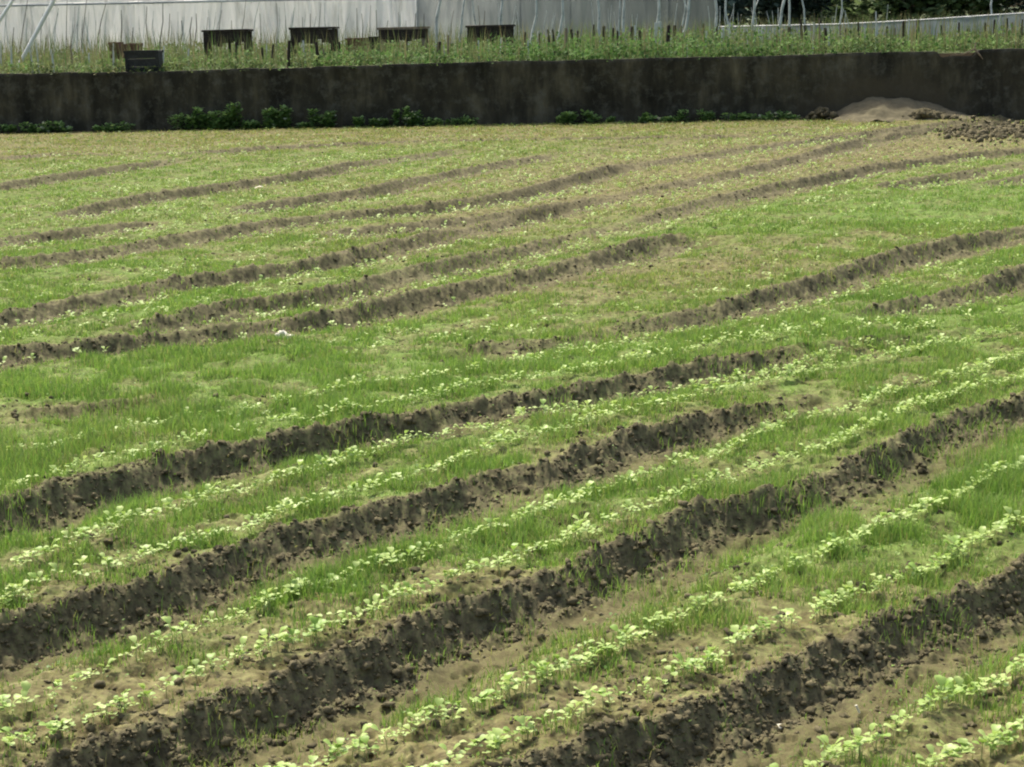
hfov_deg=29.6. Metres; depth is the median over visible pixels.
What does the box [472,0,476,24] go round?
sapling
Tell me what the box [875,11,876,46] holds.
stake
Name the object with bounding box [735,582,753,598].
seedling
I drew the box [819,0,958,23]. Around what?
tree
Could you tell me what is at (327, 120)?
weed bush
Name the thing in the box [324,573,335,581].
seedling
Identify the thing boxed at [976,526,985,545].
seedling
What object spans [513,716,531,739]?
seedling
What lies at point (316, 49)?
stake
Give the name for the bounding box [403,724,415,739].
seedling
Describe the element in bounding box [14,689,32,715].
seedling
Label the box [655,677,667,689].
seedling
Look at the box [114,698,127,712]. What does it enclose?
seedling
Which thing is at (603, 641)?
seedling
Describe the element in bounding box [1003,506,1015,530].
seedling
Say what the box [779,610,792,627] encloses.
seedling
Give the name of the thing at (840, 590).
seedling
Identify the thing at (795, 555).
seedling
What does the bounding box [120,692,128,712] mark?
seedling
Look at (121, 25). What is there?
dry stalk
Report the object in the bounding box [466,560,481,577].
seedling
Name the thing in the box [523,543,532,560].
seedling
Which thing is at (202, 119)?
weed bush
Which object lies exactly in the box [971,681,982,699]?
seedling
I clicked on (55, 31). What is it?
dry stalk
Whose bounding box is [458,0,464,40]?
sapling
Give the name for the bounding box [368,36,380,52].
crate
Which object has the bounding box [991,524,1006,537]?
seedling
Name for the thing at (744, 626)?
seedling
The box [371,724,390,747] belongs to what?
seedling
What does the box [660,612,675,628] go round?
seedling
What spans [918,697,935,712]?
seedling
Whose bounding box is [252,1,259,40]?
dry stalk
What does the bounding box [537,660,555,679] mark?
seedling
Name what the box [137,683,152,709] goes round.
seedling
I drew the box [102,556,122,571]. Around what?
seedling
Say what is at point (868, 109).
soil mound
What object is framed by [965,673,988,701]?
seedling
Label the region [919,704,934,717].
seedling
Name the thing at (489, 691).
seedling
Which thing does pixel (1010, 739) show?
seedling
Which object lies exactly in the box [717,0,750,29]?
tree
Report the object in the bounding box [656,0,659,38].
sapling
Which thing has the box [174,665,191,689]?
seedling
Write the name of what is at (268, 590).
seedling
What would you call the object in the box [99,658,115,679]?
seedling
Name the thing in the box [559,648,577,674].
seedling
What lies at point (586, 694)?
seedling
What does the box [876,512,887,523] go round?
seedling
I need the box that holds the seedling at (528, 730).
[522,727,533,739]
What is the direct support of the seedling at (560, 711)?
on the field ground at (952, 731)
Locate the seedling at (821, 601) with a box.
[814,600,822,619]
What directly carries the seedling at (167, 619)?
on the field ground at (952, 731)
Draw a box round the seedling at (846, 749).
[843,740,858,758]
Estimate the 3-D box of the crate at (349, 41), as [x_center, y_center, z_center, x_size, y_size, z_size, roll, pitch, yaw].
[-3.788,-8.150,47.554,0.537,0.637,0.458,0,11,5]
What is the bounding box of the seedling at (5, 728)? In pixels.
[0,726,19,745]
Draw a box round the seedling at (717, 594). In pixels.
[707,592,722,601]
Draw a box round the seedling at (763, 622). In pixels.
[757,620,770,635]
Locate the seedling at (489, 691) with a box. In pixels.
[477,689,494,711]
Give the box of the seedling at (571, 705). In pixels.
[566,701,588,727]
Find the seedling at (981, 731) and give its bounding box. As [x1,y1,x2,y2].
[978,729,998,757]
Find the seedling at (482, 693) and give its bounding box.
[471,691,487,711]
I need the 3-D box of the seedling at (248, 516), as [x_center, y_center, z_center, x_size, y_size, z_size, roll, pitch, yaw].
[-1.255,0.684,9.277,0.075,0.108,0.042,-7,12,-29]
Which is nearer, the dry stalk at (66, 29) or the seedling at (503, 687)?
the seedling at (503, 687)
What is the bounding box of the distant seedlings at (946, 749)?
[0,123,1023,766]
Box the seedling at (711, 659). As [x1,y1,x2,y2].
[700,657,714,669]
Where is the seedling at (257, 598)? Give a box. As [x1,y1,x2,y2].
[250,596,264,610]
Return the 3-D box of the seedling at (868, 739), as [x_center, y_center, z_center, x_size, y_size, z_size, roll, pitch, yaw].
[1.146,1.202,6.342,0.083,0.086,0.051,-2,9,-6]
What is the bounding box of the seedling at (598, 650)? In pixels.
[585,649,602,668]
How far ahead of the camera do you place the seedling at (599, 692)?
6.76 m
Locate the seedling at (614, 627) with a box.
[610,624,628,647]
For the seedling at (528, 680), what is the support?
on the field ground at (952, 731)
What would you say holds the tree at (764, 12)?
on the terrace ground at (285, 66)
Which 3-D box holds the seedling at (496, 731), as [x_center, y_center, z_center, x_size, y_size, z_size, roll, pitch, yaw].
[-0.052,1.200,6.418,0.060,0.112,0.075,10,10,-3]
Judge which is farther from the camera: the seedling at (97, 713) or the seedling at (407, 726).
the seedling at (97, 713)
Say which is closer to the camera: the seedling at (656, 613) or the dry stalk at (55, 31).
the seedling at (656, 613)
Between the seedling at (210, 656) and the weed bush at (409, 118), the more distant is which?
the weed bush at (409, 118)
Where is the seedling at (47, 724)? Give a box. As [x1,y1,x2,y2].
[39,722,57,730]
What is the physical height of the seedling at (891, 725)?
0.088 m
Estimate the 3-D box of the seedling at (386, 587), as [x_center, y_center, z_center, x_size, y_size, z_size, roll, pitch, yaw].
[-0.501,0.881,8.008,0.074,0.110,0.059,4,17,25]
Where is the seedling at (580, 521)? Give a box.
[576,519,585,540]
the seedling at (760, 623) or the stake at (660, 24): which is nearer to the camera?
the seedling at (760, 623)
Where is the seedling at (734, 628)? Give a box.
[729,625,745,652]
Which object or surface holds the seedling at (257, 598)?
on the field ground at (952, 731)
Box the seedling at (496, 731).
[489,728,507,754]
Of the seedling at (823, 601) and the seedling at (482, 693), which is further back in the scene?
the seedling at (823, 601)
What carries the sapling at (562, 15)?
on the terrace ground at (285, 66)
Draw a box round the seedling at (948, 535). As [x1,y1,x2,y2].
[943,534,959,550]
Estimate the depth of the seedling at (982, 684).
6.88 m
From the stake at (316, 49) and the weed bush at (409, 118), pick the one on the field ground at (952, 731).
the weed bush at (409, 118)
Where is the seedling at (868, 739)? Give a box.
[851,737,872,748]
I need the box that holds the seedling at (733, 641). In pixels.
[723,637,735,656]
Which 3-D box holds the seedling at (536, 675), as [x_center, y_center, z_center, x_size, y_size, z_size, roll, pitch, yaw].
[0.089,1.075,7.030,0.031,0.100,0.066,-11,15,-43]
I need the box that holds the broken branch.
[950,42,982,58]
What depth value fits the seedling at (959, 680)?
6.79 m
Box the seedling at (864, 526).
[857,524,870,544]
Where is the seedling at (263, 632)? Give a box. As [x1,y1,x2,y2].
[259,629,272,655]
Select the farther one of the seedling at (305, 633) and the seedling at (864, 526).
the seedling at (864, 526)
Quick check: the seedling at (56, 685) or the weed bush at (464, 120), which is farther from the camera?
the weed bush at (464, 120)
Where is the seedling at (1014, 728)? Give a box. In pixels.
[1008,725,1019,737]
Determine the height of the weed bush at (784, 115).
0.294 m
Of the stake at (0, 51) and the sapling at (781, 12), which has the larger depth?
the sapling at (781, 12)
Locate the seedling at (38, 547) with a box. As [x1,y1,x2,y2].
[35,546,48,561]
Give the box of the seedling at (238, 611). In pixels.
[233,607,245,620]
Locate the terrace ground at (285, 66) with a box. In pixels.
[10,7,1020,73]
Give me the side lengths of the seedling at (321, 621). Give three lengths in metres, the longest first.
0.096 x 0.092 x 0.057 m
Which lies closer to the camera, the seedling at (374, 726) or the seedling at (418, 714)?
the seedling at (374, 726)
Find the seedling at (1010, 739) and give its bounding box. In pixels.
[1001,738,1013,749]
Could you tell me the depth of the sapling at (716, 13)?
48.93 m
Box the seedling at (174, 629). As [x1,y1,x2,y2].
[167,626,181,644]
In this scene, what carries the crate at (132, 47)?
on the terrace ground at (285, 66)
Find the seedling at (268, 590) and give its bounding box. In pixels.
[260,587,276,609]
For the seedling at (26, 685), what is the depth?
6.94 m
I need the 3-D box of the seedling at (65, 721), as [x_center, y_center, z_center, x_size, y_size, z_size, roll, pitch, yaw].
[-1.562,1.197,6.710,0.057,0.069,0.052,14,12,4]
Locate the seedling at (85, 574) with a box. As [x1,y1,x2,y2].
[76,571,88,584]
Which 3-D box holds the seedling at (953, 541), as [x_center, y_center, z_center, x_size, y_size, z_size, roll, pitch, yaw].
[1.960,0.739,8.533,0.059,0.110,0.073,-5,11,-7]
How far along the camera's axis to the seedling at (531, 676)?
6.96 m
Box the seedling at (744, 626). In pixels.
[730,625,747,645]
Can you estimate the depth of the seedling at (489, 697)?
6.80 m
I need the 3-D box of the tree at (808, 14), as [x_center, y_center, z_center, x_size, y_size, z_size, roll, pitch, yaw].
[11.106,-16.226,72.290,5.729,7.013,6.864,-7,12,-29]
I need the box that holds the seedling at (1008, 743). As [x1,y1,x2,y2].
[997,732,1012,749]
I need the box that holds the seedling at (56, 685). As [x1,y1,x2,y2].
[47,682,61,698]
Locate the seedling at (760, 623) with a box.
[755,620,769,641]
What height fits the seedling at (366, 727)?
0.120 m
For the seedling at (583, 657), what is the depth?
7.26 m
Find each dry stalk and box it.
[18,0,27,55]
[53,8,58,57]
[66,12,66,47]
[76,8,78,48]
[81,0,86,48]
[93,5,96,55]
[96,4,105,44]
[121,10,121,41]
[159,3,162,46]
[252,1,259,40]
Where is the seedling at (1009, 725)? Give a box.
[999,722,1013,748]
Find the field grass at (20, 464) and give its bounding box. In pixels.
[0,114,1023,766]
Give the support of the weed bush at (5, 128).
on the field ground at (952, 731)
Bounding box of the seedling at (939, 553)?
[930,552,946,568]
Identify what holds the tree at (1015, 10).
on the terrace ground at (285, 66)
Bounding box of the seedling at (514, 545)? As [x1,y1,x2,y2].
[506,543,518,564]
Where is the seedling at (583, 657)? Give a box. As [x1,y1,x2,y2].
[582,654,597,670]
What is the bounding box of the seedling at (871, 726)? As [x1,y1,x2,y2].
[863,723,877,750]
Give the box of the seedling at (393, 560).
[384,558,396,569]
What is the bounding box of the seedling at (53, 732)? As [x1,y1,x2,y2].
[46,720,60,734]
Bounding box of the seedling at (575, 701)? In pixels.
[570,699,587,718]
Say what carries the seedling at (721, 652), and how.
on the field ground at (952, 731)
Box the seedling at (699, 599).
[691,596,704,612]
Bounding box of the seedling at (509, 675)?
[499,672,514,697]
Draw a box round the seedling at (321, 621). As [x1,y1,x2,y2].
[310,618,326,631]
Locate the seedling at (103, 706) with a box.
[94,702,105,721]
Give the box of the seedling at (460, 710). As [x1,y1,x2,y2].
[444,708,465,734]
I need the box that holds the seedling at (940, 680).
[934,675,947,708]
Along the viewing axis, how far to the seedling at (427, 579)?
8.19 m
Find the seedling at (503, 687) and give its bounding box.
[498,682,506,703]
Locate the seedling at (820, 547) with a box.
[815,545,828,560]
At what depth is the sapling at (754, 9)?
48.62 m
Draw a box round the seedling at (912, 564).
[905,562,925,578]
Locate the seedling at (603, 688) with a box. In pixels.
[599,687,612,704]
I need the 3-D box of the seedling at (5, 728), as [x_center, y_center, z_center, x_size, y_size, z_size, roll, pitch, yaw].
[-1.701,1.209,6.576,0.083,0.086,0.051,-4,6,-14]
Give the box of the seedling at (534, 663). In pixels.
[531,661,545,683]
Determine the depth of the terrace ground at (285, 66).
46.36 m
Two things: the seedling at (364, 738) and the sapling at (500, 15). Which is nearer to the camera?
the seedling at (364, 738)
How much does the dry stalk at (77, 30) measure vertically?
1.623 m
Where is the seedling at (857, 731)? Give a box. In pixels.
[849,728,867,758]
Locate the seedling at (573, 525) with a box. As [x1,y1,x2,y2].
[571,524,585,536]
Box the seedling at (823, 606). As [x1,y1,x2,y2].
[811,604,826,620]
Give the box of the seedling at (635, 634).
[625,632,642,646]
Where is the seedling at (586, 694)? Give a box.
[584,693,593,713]
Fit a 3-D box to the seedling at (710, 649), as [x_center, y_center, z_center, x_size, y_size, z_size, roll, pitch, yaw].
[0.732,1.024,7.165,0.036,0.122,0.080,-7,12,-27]
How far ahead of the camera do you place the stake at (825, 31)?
45.04 m
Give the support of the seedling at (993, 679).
on the field ground at (952, 731)
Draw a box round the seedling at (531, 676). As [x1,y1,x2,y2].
[522,671,534,693]
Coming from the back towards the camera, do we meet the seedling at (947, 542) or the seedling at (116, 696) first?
the seedling at (947, 542)
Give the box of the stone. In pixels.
[276,330,287,336]
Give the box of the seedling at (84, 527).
[78,526,89,543]
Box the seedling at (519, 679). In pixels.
[501,672,522,692]
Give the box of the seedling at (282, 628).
[269,626,287,652]
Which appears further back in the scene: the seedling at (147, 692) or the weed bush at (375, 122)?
the weed bush at (375, 122)
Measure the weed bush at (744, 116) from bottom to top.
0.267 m
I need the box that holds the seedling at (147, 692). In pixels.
[137,689,155,708]
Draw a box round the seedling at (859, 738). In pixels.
[854,735,866,758]
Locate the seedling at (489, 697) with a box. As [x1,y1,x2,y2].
[472,696,492,710]
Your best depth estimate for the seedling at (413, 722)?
6.59 m
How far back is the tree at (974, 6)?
67.25 m
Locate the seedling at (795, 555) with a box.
[790,552,799,569]
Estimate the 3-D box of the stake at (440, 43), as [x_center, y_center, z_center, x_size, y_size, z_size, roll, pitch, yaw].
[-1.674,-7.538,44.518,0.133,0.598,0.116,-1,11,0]
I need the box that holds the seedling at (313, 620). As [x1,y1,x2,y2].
[308,616,321,643]
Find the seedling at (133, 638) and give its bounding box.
[129,635,145,660]
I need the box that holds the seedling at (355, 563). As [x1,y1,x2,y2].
[347,561,362,569]
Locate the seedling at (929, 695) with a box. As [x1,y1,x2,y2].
[925,692,938,711]
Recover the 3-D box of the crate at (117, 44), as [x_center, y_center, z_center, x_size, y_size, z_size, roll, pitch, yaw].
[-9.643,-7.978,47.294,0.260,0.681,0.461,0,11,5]
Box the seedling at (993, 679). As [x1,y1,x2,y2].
[991,677,1008,691]
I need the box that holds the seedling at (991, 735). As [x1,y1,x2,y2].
[988,733,1005,754]
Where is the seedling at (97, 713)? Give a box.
[87,710,105,724]
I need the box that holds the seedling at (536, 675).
[531,668,543,688]
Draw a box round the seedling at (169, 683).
[159,677,173,697]
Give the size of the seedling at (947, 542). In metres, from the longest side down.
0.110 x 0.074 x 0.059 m
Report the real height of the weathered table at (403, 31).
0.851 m
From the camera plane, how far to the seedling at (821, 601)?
7.74 m
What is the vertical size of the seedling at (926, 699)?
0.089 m
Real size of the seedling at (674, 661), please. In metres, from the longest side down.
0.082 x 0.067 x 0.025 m
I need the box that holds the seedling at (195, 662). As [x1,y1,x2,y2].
[188,659,204,681]
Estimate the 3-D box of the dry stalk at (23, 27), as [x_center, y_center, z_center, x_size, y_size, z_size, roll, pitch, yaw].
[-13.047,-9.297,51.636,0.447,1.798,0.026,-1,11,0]
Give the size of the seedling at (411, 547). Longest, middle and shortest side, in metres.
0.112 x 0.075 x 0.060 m
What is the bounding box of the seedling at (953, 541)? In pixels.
[949,538,963,554]
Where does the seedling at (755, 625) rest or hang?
on the field ground at (952, 731)
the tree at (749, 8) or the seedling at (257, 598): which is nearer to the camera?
the seedling at (257, 598)
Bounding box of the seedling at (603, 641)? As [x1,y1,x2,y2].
[600,638,610,653]
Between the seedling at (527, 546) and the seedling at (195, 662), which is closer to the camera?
the seedling at (195, 662)
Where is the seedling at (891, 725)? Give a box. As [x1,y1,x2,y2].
[886,722,901,741]
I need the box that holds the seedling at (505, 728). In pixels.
[502,726,517,744]
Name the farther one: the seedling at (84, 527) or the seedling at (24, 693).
the seedling at (84, 527)
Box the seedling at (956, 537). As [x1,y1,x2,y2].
[949,535,962,558]
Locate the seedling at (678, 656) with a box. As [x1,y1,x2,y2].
[673,654,690,678]
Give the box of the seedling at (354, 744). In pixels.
[352,739,358,762]
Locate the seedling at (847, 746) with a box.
[834,744,857,760]
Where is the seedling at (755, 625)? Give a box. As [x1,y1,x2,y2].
[754,624,770,640]
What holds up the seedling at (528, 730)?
on the field ground at (952, 731)
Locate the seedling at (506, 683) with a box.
[501,680,517,700]
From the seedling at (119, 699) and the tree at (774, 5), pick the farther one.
the tree at (774, 5)
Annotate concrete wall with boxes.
[0,48,1023,132]
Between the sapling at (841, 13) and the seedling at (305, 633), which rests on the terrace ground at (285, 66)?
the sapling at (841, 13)
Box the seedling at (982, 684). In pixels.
[978,677,987,695]
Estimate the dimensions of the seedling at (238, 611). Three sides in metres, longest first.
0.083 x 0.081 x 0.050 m
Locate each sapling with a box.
[435,0,440,46]
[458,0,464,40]
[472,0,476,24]
[499,0,502,24]
[529,0,537,44]
[557,0,563,42]
[597,0,601,41]
[618,0,620,35]
[622,0,625,44]
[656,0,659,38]
[682,0,685,32]
[683,0,689,36]
[713,0,717,37]
[724,0,728,36]
[751,0,758,40]
[779,0,784,42]
[788,0,791,33]
[801,0,805,31]
[839,0,842,41]
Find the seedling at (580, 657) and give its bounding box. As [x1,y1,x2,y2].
[570,655,586,672]
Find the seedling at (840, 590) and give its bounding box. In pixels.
[833,588,848,607]
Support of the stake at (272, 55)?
on the terrace ground at (285, 66)
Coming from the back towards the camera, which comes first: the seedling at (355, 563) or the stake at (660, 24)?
the stake at (660, 24)
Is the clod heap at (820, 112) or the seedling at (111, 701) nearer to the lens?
the seedling at (111, 701)
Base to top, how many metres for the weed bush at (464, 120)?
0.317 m
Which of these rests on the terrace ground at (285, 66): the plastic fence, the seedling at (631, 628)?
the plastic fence
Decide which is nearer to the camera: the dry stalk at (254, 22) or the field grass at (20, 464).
the field grass at (20, 464)
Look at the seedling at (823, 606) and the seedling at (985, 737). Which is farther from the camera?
the seedling at (823, 606)
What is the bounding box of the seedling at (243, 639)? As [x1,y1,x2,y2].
[235,636,246,663]
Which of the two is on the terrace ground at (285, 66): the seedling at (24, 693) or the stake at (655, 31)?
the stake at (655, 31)
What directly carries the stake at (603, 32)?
on the terrace ground at (285, 66)
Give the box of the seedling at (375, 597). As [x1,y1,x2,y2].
[367,594,379,616]
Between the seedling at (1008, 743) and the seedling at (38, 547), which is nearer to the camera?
the seedling at (1008, 743)
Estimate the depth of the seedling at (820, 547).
8.53 m
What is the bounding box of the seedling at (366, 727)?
[350,723,372,755]
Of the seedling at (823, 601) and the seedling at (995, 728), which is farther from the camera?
the seedling at (823, 601)
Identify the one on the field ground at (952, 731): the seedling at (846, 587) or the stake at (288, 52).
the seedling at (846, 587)
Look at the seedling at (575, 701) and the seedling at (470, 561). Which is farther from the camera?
the seedling at (470, 561)
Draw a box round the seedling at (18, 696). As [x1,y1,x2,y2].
[5,694,21,713]
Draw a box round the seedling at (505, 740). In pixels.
[498,729,506,751]
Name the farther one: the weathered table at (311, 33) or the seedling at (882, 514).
the weathered table at (311, 33)
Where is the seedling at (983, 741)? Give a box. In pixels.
[972,738,992,759]
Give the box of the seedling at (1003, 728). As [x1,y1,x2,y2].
[1001,726,1012,752]
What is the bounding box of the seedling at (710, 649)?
[703,646,718,671]
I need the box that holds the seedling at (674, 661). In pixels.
[661,659,677,672]
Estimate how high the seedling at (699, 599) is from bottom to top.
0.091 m
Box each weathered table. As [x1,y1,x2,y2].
[201,29,253,62]
[288,27,339,59]
[377,26,429,54]
[465,24,514,55]
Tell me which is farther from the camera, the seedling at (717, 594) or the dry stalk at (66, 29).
the dry stalk at (66, 29)
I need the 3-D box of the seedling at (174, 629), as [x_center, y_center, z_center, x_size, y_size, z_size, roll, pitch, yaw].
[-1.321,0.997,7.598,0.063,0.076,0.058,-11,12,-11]
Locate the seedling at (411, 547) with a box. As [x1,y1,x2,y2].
[401,545,415,562]
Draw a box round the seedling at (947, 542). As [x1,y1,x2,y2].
[943,539,959,555]
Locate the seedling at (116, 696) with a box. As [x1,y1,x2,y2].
[113,689,130,706]
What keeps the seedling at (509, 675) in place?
on the field ground at (952, 731)
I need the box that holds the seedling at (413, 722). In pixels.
[407,720,419,734]
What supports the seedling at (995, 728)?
on the field ground at (952, 731)
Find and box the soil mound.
[826,97,990,122]
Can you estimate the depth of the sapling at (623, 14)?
49.06 m
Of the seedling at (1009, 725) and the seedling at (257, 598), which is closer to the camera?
the seedling at (1009, 725)
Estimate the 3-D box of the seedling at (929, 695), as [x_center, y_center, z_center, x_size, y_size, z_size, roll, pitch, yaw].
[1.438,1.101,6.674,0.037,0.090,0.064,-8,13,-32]
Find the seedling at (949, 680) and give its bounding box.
[933,677,953,691]
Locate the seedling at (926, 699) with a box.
[918,697,931,717]
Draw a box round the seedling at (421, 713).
[408,710,424,730]
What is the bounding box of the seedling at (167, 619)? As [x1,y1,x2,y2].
[161,616,176,637]
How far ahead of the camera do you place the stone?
15.40 m
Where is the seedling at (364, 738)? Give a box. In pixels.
[355,735,378,761]
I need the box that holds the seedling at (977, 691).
[966,690,985,702]
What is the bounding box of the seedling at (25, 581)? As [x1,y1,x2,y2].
[13,579,29,599]
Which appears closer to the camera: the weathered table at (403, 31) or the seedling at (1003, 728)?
the seedling at (1003, 728)
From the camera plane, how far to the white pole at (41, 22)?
47.13 m
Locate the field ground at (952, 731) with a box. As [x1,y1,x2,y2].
[0,115,1023,766]
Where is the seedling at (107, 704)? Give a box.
[96,703,110,722]
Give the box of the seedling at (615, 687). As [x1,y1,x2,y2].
[613,686,624,706]
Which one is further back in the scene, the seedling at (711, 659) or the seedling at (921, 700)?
the seedling at (711, 659)
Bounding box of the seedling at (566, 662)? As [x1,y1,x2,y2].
[560,661,570,678]
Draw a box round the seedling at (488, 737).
[484,733,498,756]
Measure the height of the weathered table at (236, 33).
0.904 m
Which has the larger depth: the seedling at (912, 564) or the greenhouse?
the greenhouse
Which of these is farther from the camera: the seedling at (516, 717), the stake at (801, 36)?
the stake at (801, 36)
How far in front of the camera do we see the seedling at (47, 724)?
6.67 m
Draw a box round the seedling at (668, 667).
[664,665,677,687]
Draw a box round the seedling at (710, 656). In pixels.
[705,650,713,672]
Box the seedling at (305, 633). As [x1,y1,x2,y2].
[302,624,320,643]
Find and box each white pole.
[0,0,14,21]
[16,0,55,70]
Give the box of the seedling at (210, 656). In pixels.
[202,653,217,672]
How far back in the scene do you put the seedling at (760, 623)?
7.52 m
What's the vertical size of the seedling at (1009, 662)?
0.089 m
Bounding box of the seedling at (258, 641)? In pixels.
[254,639,272,657]
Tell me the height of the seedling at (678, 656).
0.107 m
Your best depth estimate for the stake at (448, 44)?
45.18 m
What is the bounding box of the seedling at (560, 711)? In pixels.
[546,709,564,727]
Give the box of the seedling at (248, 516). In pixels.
[242,515,256,527]
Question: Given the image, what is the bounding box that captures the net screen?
[417,0,714,46]
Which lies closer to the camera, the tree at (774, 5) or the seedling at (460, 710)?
the seedling at (460, 710)
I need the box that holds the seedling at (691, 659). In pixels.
[683,658,696,676]
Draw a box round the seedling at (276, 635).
[273,632,293,648]
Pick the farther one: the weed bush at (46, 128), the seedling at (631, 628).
the weed bush at (46, 128)
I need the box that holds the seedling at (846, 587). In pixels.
[842,584,852,604]
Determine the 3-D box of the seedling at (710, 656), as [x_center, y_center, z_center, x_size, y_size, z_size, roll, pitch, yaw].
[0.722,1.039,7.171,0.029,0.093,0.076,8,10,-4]
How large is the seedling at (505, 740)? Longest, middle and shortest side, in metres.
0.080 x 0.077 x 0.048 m
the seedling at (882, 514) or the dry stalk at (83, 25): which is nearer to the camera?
the seedling at (882, 514)
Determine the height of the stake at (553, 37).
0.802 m
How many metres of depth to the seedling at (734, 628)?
7.34 m
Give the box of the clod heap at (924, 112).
[902,107,958,119]
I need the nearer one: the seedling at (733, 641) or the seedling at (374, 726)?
the seedling at (374, 726)
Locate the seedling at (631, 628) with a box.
[620,626,635,648]
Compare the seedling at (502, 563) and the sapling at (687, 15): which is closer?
the seedling at (502, 563)
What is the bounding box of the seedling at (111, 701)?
[99,700,115,720]
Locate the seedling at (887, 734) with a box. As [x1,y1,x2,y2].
[873,733,890,749]
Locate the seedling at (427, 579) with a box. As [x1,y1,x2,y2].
[420,577,438,594]
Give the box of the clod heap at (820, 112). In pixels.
[799,106,838,119]
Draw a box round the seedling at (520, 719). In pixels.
[516,715,534,740]
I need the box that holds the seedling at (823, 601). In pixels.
[815,596,831,614]
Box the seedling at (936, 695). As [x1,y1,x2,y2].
[934,694,947,708]
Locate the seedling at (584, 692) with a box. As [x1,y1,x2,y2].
[574,685,596,711]
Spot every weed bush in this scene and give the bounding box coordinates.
[0,122,37,132]
[36,120,73,132]
[91,121,134,131]
[167,106,229,130]
[207,101,260,129]
[261,104,311,128]
[306,108,338,127]
[352,115,388,127]
[391,105,423,126]
[421,115,478,126]
[555,109,616,123]
[636,112,676,122]
[669,109,716,121]
[720,111,756,120]
[756,110,800,120]
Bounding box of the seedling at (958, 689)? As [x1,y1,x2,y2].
[947,687,963,704]
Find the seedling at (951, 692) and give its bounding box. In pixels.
[942,682,965,702]
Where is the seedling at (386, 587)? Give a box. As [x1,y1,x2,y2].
[381,583,399,603]
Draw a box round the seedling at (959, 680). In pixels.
[954,676,963,702]
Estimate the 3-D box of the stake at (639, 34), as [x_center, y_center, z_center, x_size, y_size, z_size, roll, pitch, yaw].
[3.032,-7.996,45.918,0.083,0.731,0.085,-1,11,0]
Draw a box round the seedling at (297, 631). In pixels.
[287,627,300,649]
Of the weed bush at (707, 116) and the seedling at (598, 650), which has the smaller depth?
the seedling at (598, 650)
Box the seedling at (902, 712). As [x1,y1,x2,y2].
[891,709,905,735]
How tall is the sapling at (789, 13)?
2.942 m
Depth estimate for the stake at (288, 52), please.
44.15 m
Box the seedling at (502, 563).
[491,560,511,576]
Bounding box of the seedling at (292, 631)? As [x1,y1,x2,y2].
[287,629,298,651]
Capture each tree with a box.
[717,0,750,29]
[717,0,871,25]
[718,0,823,25]
[745,0,825,24]
[757,0,831,24]
[799,0,904,23]
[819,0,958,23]
[891,0,1012,19]
[964,0,1023,15]
[1001,0,1023,12]
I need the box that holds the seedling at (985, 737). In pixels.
[979,735,998,757]
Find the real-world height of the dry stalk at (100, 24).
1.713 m
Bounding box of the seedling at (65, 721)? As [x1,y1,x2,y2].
[59,718,69,729]
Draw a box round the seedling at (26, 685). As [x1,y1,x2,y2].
[21,681,30,711]
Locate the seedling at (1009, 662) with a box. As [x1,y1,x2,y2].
[1008,661,1022,679]
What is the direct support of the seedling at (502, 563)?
on the field ground at (952, 731)
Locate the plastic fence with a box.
[720,12,1023,47]
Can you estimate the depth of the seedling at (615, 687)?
6.84 m
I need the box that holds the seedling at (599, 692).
[592,690,608,708]
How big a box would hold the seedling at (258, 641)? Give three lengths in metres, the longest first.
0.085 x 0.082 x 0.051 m
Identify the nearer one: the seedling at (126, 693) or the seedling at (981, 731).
the seedling at (981, 731)
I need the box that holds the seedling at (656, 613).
[643,611,661,636]
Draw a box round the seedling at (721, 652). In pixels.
[714,650,723,665]
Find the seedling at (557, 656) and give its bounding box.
[553,653,565,668]
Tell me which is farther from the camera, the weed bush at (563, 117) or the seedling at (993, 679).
the weed bush at (563, 117)
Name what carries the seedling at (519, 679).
on the field ground at (952, 731)
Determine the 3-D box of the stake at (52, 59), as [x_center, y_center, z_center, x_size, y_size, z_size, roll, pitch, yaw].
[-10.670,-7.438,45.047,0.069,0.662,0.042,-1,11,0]
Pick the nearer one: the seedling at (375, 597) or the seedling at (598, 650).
the seedling at (598, 650)
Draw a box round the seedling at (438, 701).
[427,697,447,719]
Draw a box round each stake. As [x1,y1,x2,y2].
[0,40,1,63]
[35,41,39,72]
[50,49,54,72]
[271,45,274,66]
[287,40,290,67]
[315,42,319,66]
[437,42,441,62]
[447,35,449,61]
[552,29,555,59]
[565,28,567,51]
[602,26,604,41]
[630,27,633,45]
[638,30,641,53]
[654,22,655,48]
[658,21,661,44]
[666,25,670,55]
[800,20,802,45]
[824,28,826,52]
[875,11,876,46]
[902,21,905,44]
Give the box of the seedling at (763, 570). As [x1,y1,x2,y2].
[754,568,769,585]
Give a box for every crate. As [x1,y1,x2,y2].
[108,42,123,68]
[122,43,142,58]
[123,50,163,71]
[345,38,368,61]
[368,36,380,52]
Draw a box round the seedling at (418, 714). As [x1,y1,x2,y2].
[407,706,427,732]
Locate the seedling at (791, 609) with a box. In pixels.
[781,608,801,623]
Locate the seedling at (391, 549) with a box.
[386,547,400,568]
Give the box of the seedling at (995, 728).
[987,724,1001,755]
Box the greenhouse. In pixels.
[0,0,416,56]
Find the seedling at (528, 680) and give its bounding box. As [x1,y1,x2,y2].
[523,674,535,692]
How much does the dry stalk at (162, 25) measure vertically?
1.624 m
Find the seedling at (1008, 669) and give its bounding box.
[998,667,1011,690]

